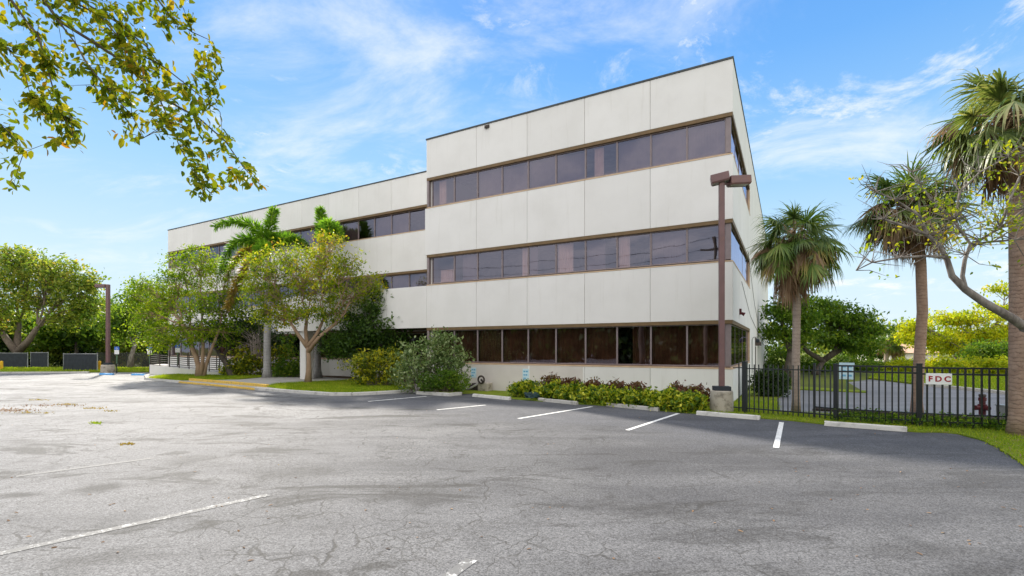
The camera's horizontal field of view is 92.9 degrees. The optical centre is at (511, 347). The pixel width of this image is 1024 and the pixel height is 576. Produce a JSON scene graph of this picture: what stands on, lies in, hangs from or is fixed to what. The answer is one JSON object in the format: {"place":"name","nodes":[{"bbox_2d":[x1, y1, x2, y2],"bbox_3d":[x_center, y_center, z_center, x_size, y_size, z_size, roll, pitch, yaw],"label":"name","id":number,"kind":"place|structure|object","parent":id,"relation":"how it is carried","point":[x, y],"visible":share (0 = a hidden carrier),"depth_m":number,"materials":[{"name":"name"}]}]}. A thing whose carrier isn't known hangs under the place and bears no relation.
{"place":"outdoors","nodes":[
{"label":"outdoors","id":0,"kind":"place"},
{"bbox_2d":[0,366,148,371],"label":"lawn","id":1,"kind":"structure","parent":0,"point":[82,371],"depth_m":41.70,"materials":[{"name":"green plant"}]},
{"bbox_2d":[63,353,97,370],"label":"screen fence","id":2,"kind":"object","parent":1,"relation":"on","point":[74,361],"visible":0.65,"depth_m":43.14,"materials":[{"name":"black fabric"}]},
{"bbox_2d":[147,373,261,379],"bbox_3d":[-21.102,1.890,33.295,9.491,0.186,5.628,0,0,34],"label":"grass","id":3,"kind":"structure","parent":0,"point":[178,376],"depth_m":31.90,"materials":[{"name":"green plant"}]},
{"bbox_2d":[176,377,259,380],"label":"lawn","id":4,"kind":"structure","parent":0,"point":[222,379],"depth_m":30.42,"materials":[{"name":"green plant"}]},
{"bbox_2d":[113,243,256,375],"bbox_3d":[-22.193,-2.579,33.227,9.356,9.162,4.756,0,0,0],"label":"tree","id":5,"kind":"object","parent":4,"relation":"on","point":[182,329],"visible":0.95,"depth_m":32.84,"materials":[{"name":"green plant"}]},
{"bbox_2d":[187,302,297,375],"bbox_3d":[-19.318,-0.619,35.460,8.663,5.737,4.518,0,0,0],"label":"tree","id":6,"kind":"object","parent":4,"relation":"on","point":[257,326],"visible":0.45,"depth_m":34.97,"materials":[{"name":"green plant"}]},
{"bbox_2d":[144,374,424,392],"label":"walkway","id":7,"kind":"structure","parent":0,"point":[272,380],"depth_m":29.71,"materials":[{"name":"concrete"}]},
{"bbox_2d":[150,351,257,374],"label":"access ramp","id":8,"kind":"structure","parent":7,"relation":"on","point":[161,368],"depth_m":36.09,"materials":[{"name":"paint"}]},
{"bbox_2d":[209,205,311,377],"bbox_3d":[-17.296,-3.934,33.431,6.561,11.827,5.468,0,0,32],"label":"palm tree","id":9,"kind":"object","parent":7,"relation":"on","point":[259,239],"visible":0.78,"depth_m":32.44,"materials":[{"name":"green plant"}]},
{"bbox_2d":[312,205,345,377],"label":"palm tree","id":10,"kind":"object","parent":7,"relation":"on","point":[323,222],"visible":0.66,"depth_m":32.27,"materials":[{"name":"green plant"}]},
{"bbox_2d":[244,372,415,383],"bbox_3d":[-15.254,2.011,35.694,26.188,0.078,7.041,0,0,30],"label":"planting bed","id":11,"kind":"object","parent":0,"point":[346,377],"visible":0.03,"depth_m":33.66,"materials":[{"name":"green plant"}]},
{"bbox_2d":[226,319,277,361],"bbox_3d":[-18.530,-0.609,34.485,3.185,3.198,7.606,0,0,-42],"label":"shrub","id":12,"kind":"object","parent":11,"relation":"on","point":[258,342],"visible":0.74,"depth_m":34.07,"materials":[{"name":"green plant"}]},
{"bbox_2d":[218,340,294,375],"bbox_3d":[-17.977,0.803,34.605,5.316,2.892,2.864,0,0,0],"label":"shrub","id":13,"kind":"object","parent":11,"relation":"on","point":[245,363],"visible":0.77,"depth_m":34.03,"materials":[{"name":"green plant"}]},
{"bbox_2d":[259,333,299,376],"bbox_3d":[-15.595,0.619,33.326,3.070,3.444,2.427,0,0,-27],"label":"shrub","id":14,"kind":"object","parent":11,"relation":"on","point":[292,369],"visible":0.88,"depth_m":33.09,"materials":[{"name":"green plant"}]},
{"bbox_2d":[270,387,407,392],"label":"lawn","id":15,"kind":"structure","parent":0,"point":[352,392],"depth_m":22.43,"materials":[{"name":"green plant"}]},
{"bbox_2d":[231,227,391,381],"bbox_3d":[-11.247,-2.357,27.271,8.327,8.678,5.194,0,0,-23],"label":"tree","id":16,"kind":"object","parent":15,"relation":"on","point":[339,265],"visible":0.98,"depth_m":26.92,"materials":[{"name":"green plant"}]},
{"bbox_2d":[314,286,420,369],"bbox_3d":[-8.266,-0.764,27.411,6.265,5.547,3.695,0,0,0],"label":"tree","id":17,"kind":"object","parent":15,"relation":"on","point":[364,334],"visible":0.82,"depth_m":27.06,"materials":[{"name":"green plant"}]},
{"bbox_2d":[337,342,410,385],"bbox_3d":[-7.008,0.957,25.225,3.948,2.578,2.528,0,0,0],"label":"shrub","id":18,"kind":"object","parent":15,"relation":"on","point":[366,370],"visible":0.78,"depth_m":24.83,"materials":[{"name":"green plant"}]},
{"bbox_2d":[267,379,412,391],"bbox_3d":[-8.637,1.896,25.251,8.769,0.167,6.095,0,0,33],"label":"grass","id":19,"kind":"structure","parent":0,"point":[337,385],"depth_m":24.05,"materials":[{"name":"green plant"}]},
{"bbox_2d":[418,387,461,392],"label":"lawn","id":20,"kind":"structure","parent":0,"point":[440,391],"depth_m":21.97,"materials":[{"name":"green plant"}]},
{"bbox_2d":[384,325,474,393],"bbox_3d":[-3.865,0.499,22.633,4.334,3.287,3.194,0,0,0],"label":"shrub","id":21,"kind":"object","parent":20,"relation":"on","point":[441,359],"visible":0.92,"depth_m":22.51,"materials":[{"name":"green plant"}]},
{"bbox_2d":[412,366,473,391],"bbox_3d":[-3.154,1.445,22.058,2.935,1.294,1.824,0,0,0],"label":"shrub","id":22,"kind":"object","parent":20,"relation":"on","point":[447,377],"visible":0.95,"depth_m":21.66,"materials":[{"name":"green plant"}]},
{"bbox_2d":[28,351,966,399],"bbox_3d":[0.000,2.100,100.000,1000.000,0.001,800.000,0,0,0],"label":"ground","id":23,"kind":"structure","parent":0,"point":[857,376],"depth_m":33.49,"materials":[{"name":"green plant"}]},
{"bbox_2d":[0,352,27,367],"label":"screen fence","id":24,"kind":"object","parent":23,"relation":"on","point":[20,360],"visible":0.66,"depth_m":50.07,"materials":[{"name":"black fabric"}]},
{"bbox_2d":[0,304,52,345],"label":"tree","id":25,"kind":"object","parent":23,"relation":"on","point":[25,323],"visible":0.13,"depth_m":58.51,"materials":[{"name":"green plant"}]},
{"bbox_2d":[30,352,48,367],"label":"screen fence","id":26,"kind":"object","parent":23,"relation":"on","point":[39,359],"visible":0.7,"depth_m":50.07,"materials":[{"name":"black fabric"}]},
{"bbox_2d":[21,326,74,365],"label":"shrub","id":27,"kind":"object","parent":23,"relation":"on","point":[54,354],"visible":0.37,"depth_m":56.19,"materials":[{"name":"green plant"}]},
{"bbox_2d":[0,243,112,352],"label":"tree","id":28,"kind":"object","parent":23,"relation":"on","point":[53,284],"visible":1,"depth_m":51.15,"materials":[{"name":"green plant"}]},
{"bbox_2d":[19,311,114,353],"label":"tree","id":29,"kind":"object","parent":23,"relation":"on","point":[50,338],"visible":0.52,"depth_m":54.69,"materials":[{"name":"green plant"}]},
{"bbox_2d":[80,272,167,367],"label":"tree","id":30,"kind":"object","parent":23,"relation":"on","point":[116,322],"visible":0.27,"depth_m":48.95,"materials":[{"name":"green plant"}]},
{"bbox_2d":[97,352,156,366],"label":"picket fence","id":31,"kind":"object","parent":23,"relation":"on","point":[124,358],"visible":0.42,"depth_m":51.17,"materials":[{"name":"black metal"}]},
{"bbox_2d":[91,331,164,365],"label":"shrub","id":32,"kind":"object","parent":23,"relation":"on","point":[124,349],"visible":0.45,"depth_m":56.21,"materials":[{"name":"green plant"}]},
{"bbox_2d":[0,0,268,201],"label":"tree","id":33,"kind":"object","parent":23,"relation":"on","point":[34,101],"visible":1,"depth_m":5.27,"materials":[{"name":"green plant"}]},
{"bbox_2d":[167,56,767,399],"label":"office building","id":34,"kind":"structure","parent":23,"relation":"on","point":[577,238],"depth_m":22.18,"materials":[{"name":"paint"}]},
{"bbox_2d":[343,220,357,241],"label":"window","id":35,"kind":"structure","parent":34,"relation":"in","point":[351,228],"depth_m":34.11,"materials":[{"name":"grey glass"}]},
{"bbox_2d":[358,218,373,238],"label":"window","id":36,"kind":"structure","parent":34,"relation":"in","point":[365,227],"depth_m":33.39,"materials":[{"name":"grey glass"}]},
{"bbox_2d":[374,214,390,236],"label":"window","id":37,"kind":"structure","parent":34,"relation":"in","point":[382,224],"depth_m":32.66,"materials":[{"name":"grey glass"}]},
{"bbox_2d":[391,211,408,233],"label":"window","id":38,"kind":"structure","parent":34,"relation":"in","point":[399,221],"depth_m":31.88,"materials":[{"name":"grey glass"}]},
{"bbox_2d":[409,208,425,231],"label":"window","id":39,"kind":"structure","parent":34,"relation":"in","point":[416,217],"depth_m":31.18,"materials":[{"name":"grey glass"}]},
{"bbox_2d":[432,255,453,283],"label":"window","id":40,"kind":"structure","parent":34,"relation":"in","point":[442,267],"depth_m":25.46,"materials":[{"name":"grey glass"}]},
{"bbox_2d":[432,176,453,206],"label":"window","id":41,"kind":"structure","parent":34,"relation":"in","point":[442,189],"depth_m":25.45,"materials":[{"name":"grey glass"}]},
{"bbox_2d":[454,329,477,361],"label":"window","id":42,"kind":"structure","parent":34,"relation":"in","point":[469,342],"depth_m":24.64,"materials":[{"name":"black glass"}]},
{"bbox_2d":[454,252,477,281],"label":"window","id":43,"kind":"structure","parent":34,"relation":"in","point":[465,265],"depth_m":24.74,"materials":[{"name":"grey glass"}]},
{"bbox_2d":[454,171,477,202],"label":"window","id":44,"kind":"structure","parent":34,"relation":"in","point":[465,185],"depth_m":24.73,"materials":[{"name":"grey glass"}]},
{"bbox_2d":[478,329,501,362],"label":"window","id":45,"kind":"structure","parent":34,"relation":"in","point":[489,340],"depth_m":24.03,"materials":[{"name":"brown glass"}]},
{"bbox_2d":[478,250,501,279],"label":"window","id":46,"kind":"structure","parent":34,"relation":"in","point":[489,262],"depth_m":24.03,"materials":[{"name":"grey glass"}]},
{"bbox_2d":[478,166,501,197],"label":"window","id":47,"kind":"structure","parent":34,"relation":"in","point":[489,180],"depth_m":24.03,"materials":[{"name":"grey glass"}]},
{"bbox_2d":[502,328,527,362],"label":"window","id":48,"kind":"structure","parent":34,"relation":"in","point":[514,341],"depth_m":23.33,"materials":[{"name":"brown glass"}]},
{"bbox_2d":[502,247,527,277],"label":"window","id":49,"kind":"structure","parent":34,"relation":"in","point":[514,260],"depth_m":23.33,"materials":[{"name":"grey glass"}]},
{"bbox_2d":[502,160,527,193],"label":"window","id":50,"kind":"structure","parent":34,"relation":"in","point":[515,175],"depth_m":23.33,"materials":[{"name":"grey glass"}]},
{"bbox_2d":[528,328,555,363],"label":"window","id":51,"kind":"structure","parent":34,"relation":"in","point":[541,341],"depth_m":22.63,"materials":[{"name":"brown glass"}]},
{"bbox_2d":[528,243,555,275],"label":"window","id":52,"kind":"structure","parent":34,"relation":"in","point":[541,258],"depth_m":22.63,"materials":[{"name":"grey glass"}]},
{"bbox_2d":[528,154,555,188],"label":"window","id":53,"kind":"structure","parent":34,"relation":"in","point":[541,171],"depth_m":22.63,"materials":[{"name":"grey glass"}]},
{"bbox_2d":[556,327,585,363],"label":"window","id":54,"kind":"structure","parent":34,"relation":"in","point":[570,341],"depth_m":21.91,"materials":[{"name":"brown glass"}]},
{"bbox_2d":[556,240,585,273],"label":"window","id":55,"kind":"structure","parent":34,"relation":"in","point":[570,256],"depth_m":21.91,"materials":[{"name":"grey glass"}]},
{"bbox_2d":[556,148,585,183],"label":"window","id":56,"kind":"structure","parent":34,"relation":"in","point":[571,165],"depth_m":21.92,"materials":[{"name":"grey glass"}]},
{"bbox_2d":[586,326,616,364],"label":"window","id":57,"kind":"structure","parent":34,"relation":"in","point":[601,342],"depth_m":21.21,"materials":[{"name":"brown glass"}]},
{"bbox_2d":[586,236,616,270],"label":"window","id":58,"kind":"structure","parent":34,"relation":"in","point":[601,253],"depth_m":21.22,"materials":[{"name":"grey glass"}]},
{"bbox_2d":[586,141,616,178],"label":"window","id":59,"kind":"structure","parent":34,"relation":"in","point":[601,160],"depth_m":21.22,"materials":[{"name":"grey glass"}]},
{"bbox_2d":[617,326,650,364],"bbox_3d":[5.142,-0.105,20.523,1.427,1.646,0.070,0,0,29],"label":"window","id":60,"kind":"structure","parent":34,"relation":"in","point":[633,342],"depth_m":20.51,"materials":[{"name":"black glass"}]},
{"bbox_2d":[617,232,650,268],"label":"window","id":61,"kind":"structure","parent":34,"relation":"in","point":[634,250],"depth_m":20.52,"materials":[{"name":"grey glass"}]},
{"bbox_2d":[617,134,650,172],"bbox_3d":[5.142,-8.175,20.523,1.427,1.366,0.070,0,0,29],"label":"window","id":62,"kind":"structure","parent":34,"relation":"in","point":[632,153],"depth_m":20.51,"materials":[{"name":"grey glass"}]},
{"bbox_2d":[651,325,686,365],"bbox_3d":[6.388,-0.105,19.819,1.427,1.646,0.070,0,0,29],"label":"window","id":63,"kind":"structure","parent":34,"relation":"in","point":[668,342],"depth_m":19.81,"materials":[{"name":"brown glass"}]},
{"bbox_2d":[651,228,686,265],"bbox_3d":[6.388,-4.095,19.819,1.427,1.386,0.070,0,0,29],"label":"window","id":64,"kind":"structure","parent":34,"relation":"in","point":[668,247],"depth_m":19.81,"materials":[{"name":"grey glass"}]},
{"bbox_2d":[651,126,686,166],"bbox_3d":[6.388,-8.175,19.819,1.427,1.366,0.070,0,0,29],"label":"window","id":65,"kind":"structure","parent":34,"relation":"in","point":[670,146],"depth_m":19.81,"materials":[{"name":"grey glass"}]},
{"bbox_2d":[687,324,725,366],"bbox_3d":[7.634,-0.105,19.115,1.427,1.646,0.070,0,0,29],"label":"window","id":66,"kind":"structure","parent":34,"relation":"in","point":[702,339],"depth_m":19.17,"materials":[{"name":"brown glass"}]},
{"bbox_2d":[687,224,725,262],"bbox_3d":[7.634,-4.095,19.115,1.427,1.386,0.070,0,0,29],"label":"window","id":67,"kind":"structure","parent":34,"relation":"in","point":[702,242],"depth_m":19.16,"materials":[{"name":"grey glass"}]},
{"bbox_2d":[687,118,725,160],"bbox_3d":[7.634,-8.175,19.115,1.427,1.366,0.070,0,0,29],"label":"window","id":68,"kind":"structure","parent":34,"relation":"in","point":[707,139],"depth_m":19.11,"materials":[{"name":"grey glass"}]},
{"bbox_2d":[92,310,1007,356],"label":"woods","id":69,"kind":"object","parent":23,"relation":"on","point":[828,351],"visible":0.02,"depth_m":111.06,"materials":[{"name":"green plant"}]},
{"bbox_2d":[764,342,807,372],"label":"shrub","id":70,"kind":"object","parent":23,"relation":"on","point":[784,355],"visible":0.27,"depth_m":42.27,"materials":[{"name":"green plant"}]},
{"bbox_2d":[757,290,835,376],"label":"tree","id":71,"kind":"object","parent":23,"relation":"on","point":[780,316],"visible":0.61,"depth_m":33.54,"materials":[{"name":"green plant"}]},
{"bbox_2d":[744,200,855,411],"bbox_3d":[9.219,-1.401,15.835,3.295,7.003,3.374,0,0,0],"label":"palm tree","id":72,"kind":"object","parent":23,"relation":"on","point":[799,263],"visible":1,"depth_m":15.31,"materials":[{"name":"green plant"}]},
{"bbox_2d":[770,290,900,374],"bbox_3d":[25.045,-1.189,38.085,9.590,6.796,6.868,0,0,-28],"label":"tree","id":73,"kind":"object","parent":23,"relation":"on","point":[862,331],"visible":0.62,"depth_m":37.17,"materials":[{"name":"green plant"}]},
{"bbox_2d":[874,356,929,371],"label":"shrub","id":74,"kind":"object","parent":23,"relation":"on","point":[900,361],"visible":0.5,"depth_m":42.23,"materials":[{"name":"green plant"}]},
{"bbox_2d":[886,279,1008,361],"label":"tree","id":75,"kind":"object","parent":23,"relation":"on","point":[954,343],"visible":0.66,"depth_m":45.45,"materials":[{"name":"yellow plant"}]},
{"bbox_2d":[954,338,1007,361],"bbox_3d":[39.407,0.602,40.073,5.751,2.995,3.654,0,0,0],"label":"bush","id":76,"kind":"object","parent":23,"relation":"on","point":[984,350],"visible":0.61,"depth_m":39.56,"materials":[{"name":"green plant"}]},
{"bbox_2d":[975,354,1007,373],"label":"shrub","id":77,"kind":"object","parent":23,"relation":"on","point":[996,363],"visible":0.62,"depth_m":37.27,"materials":[{"name":"green plant"}]},
{"bbox_2d":[0,372,1023,575],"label":"parking lot","id":78,"kind":"structure","parent":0,"point":[593,490],"depth_m":7.21,"materials":[{"name":"grey asphalt"}]},
{"bbox_2d":[95,284,114,372],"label":"lamp post","id":79,"kind":"object","parent":78,"relation":"on","point":[107,367],"visible":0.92,"depth_m":41.60,"materials":[{"name":"metal"}]},
{"bbox_2d":[0,494,269,554],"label":"road marking","id":80,"kind":"object","parent":78,"relation":"on","point":[114,528],"visible":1,"depth_m":5.70,"materials":[{"name":"white paint"}]},
{"bbox_2d":[179,378,268,389],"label":"kerb","id":81,"kind":"structure","parent":78,"relation":"on","point":[232,382],"depth_m":26.70,"materials":[{"name":"yellow paint"}]},
{"bbox_2d":[255,387,411,395],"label":"kerb","id":82,"kind":"structure","parent":78,"relation":"on","point":[329,393],"depth_m":22.03,"materials":[{"name":"concrete"}]},
{"bbox_2d":[442,558,477,575],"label":"road marking","id":83,"kind":"object","parent":78,"relation":"on","point":[461,566],"visible":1,"depth_m":4.64,"materials":[{"name":"white paint"}]},
{"bbox_2d":[696,411,760,419],"bbox_3d":[6.511,2.029,14.716,1.814,0.135,0.158,0,0,38],"label":"wheel stop","id":84,"kind":"object","parent":78,"relation":"on","point":[731,415],"visible":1,"depth_m":14.62,"materials":[{"name":"concrete"}]},
{"bbox_2d":[824,421,906,431],"bbox_3d":[9.168,2.029,12.661,1.758,0.134,0.158,0,0,35],"label":"wheel stop","id":85,"kind":"object","parent":78,"relation":"on","point":[868,426],"visible":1,"depth_m":12.58,"materials":[{"name":"concrete"}]},
{"bbox_2d":[0,0,1023,348],"label":"sky","id":86,"kind":"structure","parent":0,"point":[321,97],"materials":[{"name":"blue"}]},
{"bbox_2d":[460,386,1023,465],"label":"lawn","id":87,"kind":"structure","parent":0,"point":[498,393],"depth_m":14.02,"materials":[{"name":"green plant"}]},
{"bbox_2d":[506,376,543,397],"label":"shrub","id":88,"kind":"object","parent":87,"relation":"on","point":[519,388],"visible":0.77,"depth_m":20.37,"materials":[{"name":"green plant"}]},
{"bbox_2d":[531,378,564,398],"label":"shrub","id":89,"kind":"object","parent":87,"relation":"on","point":[546,390],"visible":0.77,"depth_m":19.45,"materials":[{"name":"green plant"}]},
{"bbox_2d":[554,380,585,400],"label":"shrub","id":90,"kind":"object","parent":87,"relation":"on","point":[565,392],"visible":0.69,"depth_m":18.76,"materials":[{"name":"green plant"}]},
{"bbox_2d":[573,383,610,404],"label":"shrub","id":91,"kind":"object","parent":87,"relation":"on","point":[590,394],"visible":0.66,"depth_m":18.06,"materials":[{"name":"green plant"}]},
{"bbox_2d":[599,384,634,406],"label":"shrub","id":92,"kind":"object","parent":87,"relation":"on","point":[614,395],"visible":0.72,"depth_m":17.38,"materials":[{"name":"green plant"}]},
{"bbox_2d":[621,386,657,407],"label":"shrub","id":93,"kind":"object","parent":87,"relation":"on","point":[636,397],"visible":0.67,"depth_m":16.80,"materials":[{"name":"green plant"}]},
{"bbox_2d":[641,383,683,411],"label":"shrub","id":94,"kind":"object","parent":87,"relation":"on","point":[662,399],"visible":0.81,"depth_m":16.21,"materials":[{"name":"green plant"}]},
{"bbox_2d":[668,389,709,413],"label":"shrub","id":95,"kind":"object","parent":87,"relation":"on","point":[689,402],"visible":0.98,"depth_m":15.67,"materials":[{"name":"green plant"}]},
{"bbox_2d":[710,171,751,411],"bbox_3d":[7.201,-1.788,16.021,1.305,7.975,0.769,0,0,12],"label":"lamp post","id":96,"kind":"object","parent":87,"relation":"on","point":[721,396],"visible":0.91,"depth_m":15.97,"materials":[{"name":"metal"}]},
{"bbox_2d":[733,361,747,412],"bbox_3d":[7.356,1.312,15.688,0.146,1.775,0.449,0,0,-40],"label":"picket fence","id":97,"kind":"object","parent":87,"relation":"on","point":[744,367],"visible":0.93,"depth_m":15.55,"materials":[{"name":"black metal"}]},
{"bbox_2d":[748,364,791,396],"bbox_3d":[11.118,1.495,21.021,1.987,1.646,1.712,0,0,0],"label":"shrub","id":98,"kind":"object","parent":87,"relation":"on","point":[770,382],"visible":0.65,"depth_m":20.64,"materials":[{"name":"green plant"}]},
{"bbox_2d":[747,363,815,417],"bbox_3d":[8.175,1.323,14.905,1.964,1.755,0.076,0,0,43],"label":"picket fence","id":99,"kind":"object","parent":87,"relation":"on","point":[814,390],"visible":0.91,"depth_m":14.73,"materials":[{"name":"black metal"}]},
{"bbox_2d":[815,364,838,420],"bbox_3d":[9.049,1.323,14.011,0.116,1.755,0.624,0,0,-35],"label":"picket fence","id":100,"kind":"object","parent":87,"relation":"on","point":[835,370],"visible":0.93,"depth_m":13.81,"materials":[{"name":"black metal"}]},
{"bbox_2d":[838,363,922,426],"bbox_3d":[9.998,1.302,13.300,1.895,1.795,0.136,0,0,32],"label":"picket fence","id":101,"kind":"object","parent":87,"relation":"on","point":[919,390],"visible":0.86,"depth_m":13.13,"materials":[{"name":"black metal"}]},
{"bbox_2d":[825,407,1005,430],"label":"weeds","id":102,"kind":"object","parent":87,"relation":"on","point":[961,424],"visible":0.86,"depth_m":12.81,"materials":[{"name":"green plant"}]},
{"bbox_2d":[848,133,1023,331],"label":"tree","id":103,"kind":"object","parent":87,"relation":"on","point":[960,283],"visible":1,"depth_m":10.37,"materials":[{"name":"green plant"}]},
{"bbox_2d":[923,367,1007,428],"bbox_3d":[11.674,1.312,12.488,1.986,1.775,0.096,0,0,20],"label":"picket fence","id":104,"kind":"object","parent":87,"relation":"on","point":[973,375],"visible":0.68,"depth_m":12.47,"materials":[{"name":"black metal"}]},
{"bbox_2d":[926,373,951,384],"bbox_3d":[11.100,0.805,12.649,0.550,0.290,0.019,0,0,20],"label":"fire sign","id":105,"kind":"object","parent":104,"relation":"attached to","point":[940,378],"visible":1,"depth_m":12.64,"materials":[{"name":"white metal"}]},
{"bbox_2d":[915,67,1023,435],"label":"palm tree","id":106,"kind":"object","parent":87,"relation":"on","point":[1006,122],"visible":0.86,"depth_m":11.55,"materials":[{"name":"green plant"}]},
{"bbox_2d":[779,379,1004,417],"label":"parking lot","id":107,"kind":"structure","parent":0,"point":[930,398],"depth_m":19.80,"materials":[{"name":"grey asphalt"}]},
{"bbox_2d":[836,149,983,412],"bbox_3d":[12.723,-2.042,15.584,3.614,8.285,3.518,0,0,0],"label":"palm tree","id":108,"kind":"object","parent":107,"relation":"on","point":[866,223],"visible":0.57,"depth_m":15.43,"materials":[{"name":"green plant"}]},
{"bbox_2d":[868,370,1004,390],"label":"lawn","id":109,"kind":"structure","parent":0,"point":[907,382],"depth_m":29.93,"materials":[{"name":"green plant"}]},
{"bbox_2d":[929,355,978,373],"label":"shrub","id":110,"kind":"object","parent":109,"relation":"on","point":[948,362],"visible":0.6,"depth_m":37.07,"materials":[{"name":"green plant"}]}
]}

